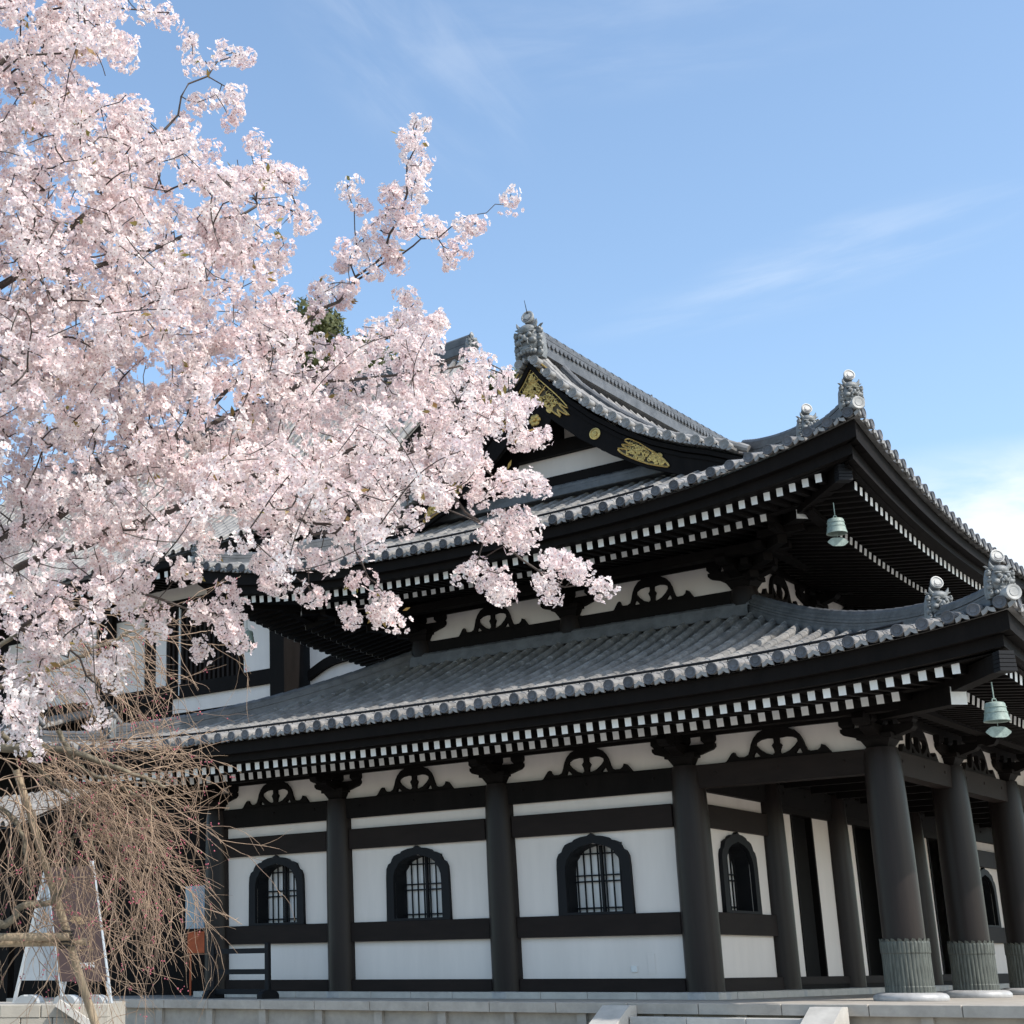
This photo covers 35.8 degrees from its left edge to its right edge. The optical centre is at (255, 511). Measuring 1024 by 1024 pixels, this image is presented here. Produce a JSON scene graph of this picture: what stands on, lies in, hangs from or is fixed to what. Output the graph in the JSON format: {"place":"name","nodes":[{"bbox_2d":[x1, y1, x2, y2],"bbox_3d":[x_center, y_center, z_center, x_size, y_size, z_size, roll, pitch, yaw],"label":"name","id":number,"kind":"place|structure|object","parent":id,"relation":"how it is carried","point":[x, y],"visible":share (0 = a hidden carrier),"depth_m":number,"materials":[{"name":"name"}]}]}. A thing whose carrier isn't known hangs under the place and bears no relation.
{"place":"outdoors","nodes":[
{"label":"outdoors","id":0,"kind":"place"},
{"bbox_2d":[0,332,522,828],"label":"side hall","id":1,"kind":"structure","parent":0,"point":[274,662],"depth_m":55.17,"materials":[{"name":"paint"}]},
{"bbox_2d":[266,295,384,397],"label":"evergreen tree","id":2,"kind":"object","parent":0,"point":[330,325],"visible":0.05,"depth_m":75.27,"materials":[{"name":"green plant"}]},
{"bbox_2d":[368,346,398,367],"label":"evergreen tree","id":3,"kind":"object","parent":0,"point":[382,362],"visible":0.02,"depth_m":85.73,"materials":[{"name":"green plant"}]},
{"bbox_2d":[486,367,517,400],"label":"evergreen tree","id":4,"kind":"object","parent":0,"point":[491,387],"visible":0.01,"depth_m":82.66,"materials":[{"name":"green plant"}]},
{"bbox_2d":[0,0,1023,597],"label":"sky","id":5,"kind":"structure","parent":0,"point":[734,209],"materials":[{"name":"blue"}]},
{"bbox_2d":[6,983,1023,1023],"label":"stone terrace","id":6,"kind":"structure","parent":0,"point":[384,1007],"depth_m":32.04,"materials":[{"name":"stone"}]},
{"bbox_2d":[187,931,203,995],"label":"notice board","id":7,"kind":"object","parent":6,"relation":"on","point":[199,944],"visible":0.46,"depth_m":42.85,"materials":[{"name":"orange wood"}]},
{"bbox_2d":[202,943,278,998],"bbox_3d":[-0.380,11.074,37.306,1.900,1.280,0.640,-14,-21,39],"label":"wooden barrier","id":8,"kind":"object","parent":6,"relation":"on","point":[267,992],"visible":0.98,"depth_m":37.24,"materials":[{"name":"black wood"}]},
{"bbox_2d":[21,301,1023,1000],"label":"temple hall","id":9,"kind":"structure","parent":6,"relation":"on","point":[737,737],"depth_m":35.50,"materials":[{"name":"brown wood"}]},
{"bbox_2d":[239,628,254,651],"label":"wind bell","id":10,"kind":"object","parent":9,"relation":"hanging from","point":[250,634],"visible":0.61,"depth_m":42.80,"materials":[{"name":"metal"}]},
{"bbox_2d":[249,855,305,925],"bbox_3d":[0.680,9.724,39.716,1.830,1.760,0.565,-14,-21,39],"label":"window","id":11,"kind":"structure","parent":9,"relation":"in","point":[266,906],"depth_m":39.89,"materials":[{"name":"black wood"}]},
{"bbox_2d":[386,845,452,920],"bbox_3d":[4.010,8.880,36.966,1.830,1.760,0.565,-14,-21,39],"label":"window","id":12,"kind":"structure","parent":9,"relation":"in","point":[418,879],"depth_m":37.12,"materials":[{"name":"black wood"}]},
{"bbox_2d":[556,833,635,915],"bbox_3d":[7.558,7.980,34.034,1.830,1.760,0.565,-14,-21,39],"label":"window","id":13,"kind":"structure","parent":9,"relation":"in","point":[596,878],"depth_m":34.18,"materials":[{"name":"black wood"}]},
{"bbox_2d":[718,832,762,913],"bbox_3d":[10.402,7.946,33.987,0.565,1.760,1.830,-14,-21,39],"label":"window","id":14,"kind":"structure","parent":9,"relation":"in","point":[736,854],"depth_m":34.31,"materials":[{"name":"black wood"}]},
{"bbox_2d":[826,503,847,545],"bbox_3d":[12.235,0.261,32.618,0.435,0.951,0.429,-1,-17,1],"label":"wind bell","id":15,"kind":"object","parent":9,"relation":"hanging from","point":[836,525],"visible":1,"depth_m":32.50,"materials":[{"name":"metal"}]},
{"bbox_2d":[980,868,1001,927],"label":"window","id":16,"kind":"structure","parent":9,"relation":"in","point":[988,884],"depth_m":47.01,"materials":[{"name":"black wood"}]},
{"bbox_2d":[983,682,1010,736],"bbox_3d":[12.636,3.377,26.420,0.435,0.951,0.429,-1,-17,1],"label":"wind bell","id":17,"kind":"object","parent":9,"relation":"hanging from","point":[996,711],"visible":1,"depth_m":26.30,"materials":[{"name":"metal"}]},
{"bbox_2d":[589,1005,849,1023],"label":"stone steps","id":18,"kind":"structure","parent":6,"relation":"attached to","point":[616,1014],"depth_m":27.68,"materials":[{"name":"grey stone"}]},
{"label":"ground","id":19,"kind":"structure","parent":0,"visible":0},
{"bbox_2d":[0,769,99,1023],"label":"tree support","id":20,"kind":"object","parent":19,"relation":"on","point":[39,938],"visible":0.91,"depth_m":9.98,"materials":[{"name":"brown wood"}]},
{"bbox_2d":[0,789,207,1001],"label":"corridor","id":21,"kind":"object","parent":19,"relation":"on","point":[10,979],"visible":0.36,"depth_m":45.45,"materials":[{"name":"wood"}]},
{"bbox_2d":[183,882,204,932],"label":"sign","id":22,"kind":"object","parent":21,"relation":"in","point":[188,907],"depth_m":44.12,"materials":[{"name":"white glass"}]},
{"bbox_2d":[0,577,293,1023],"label":"weeping cherry","id":23,"kind":"object","parent":19,"relation":"on","point":[67,750],"visible":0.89,"depth_m":10.05,"materials":[{"name":"brown plant"}]},
{"bbox_2d":[0,0,620,762],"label":"cherry tree","id":24,"kind":"object","parent":19,"relation":"on","point":[210,472],"visible":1,"depth_m":6.89,"materials":[{"name":"pink plant"}]},
{"label":"planting bed","id":25,"kind":"structure","parent":19,"relation":"on","visible":0},
{"bbox_2d":[0,999,125,1023],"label":"block wall","id":26,"kind":"structure","parent":25,"relation":"on","point":[10,1012],"depth_m":17.25,"materials":[{"name":"stone"}]},
{"bbox_2d":[12,861,112,1003],"bbox_3d":[-2.278,4.957,18.256,1.395,1.618,0.225,-9,-19,27],"label":"folding sign","id":27,"kind":"object","parent":26,"relation":"on","point":[65,978],"visible":0.42,"depth_m":18.20,"materials":[{"name":"metal"}]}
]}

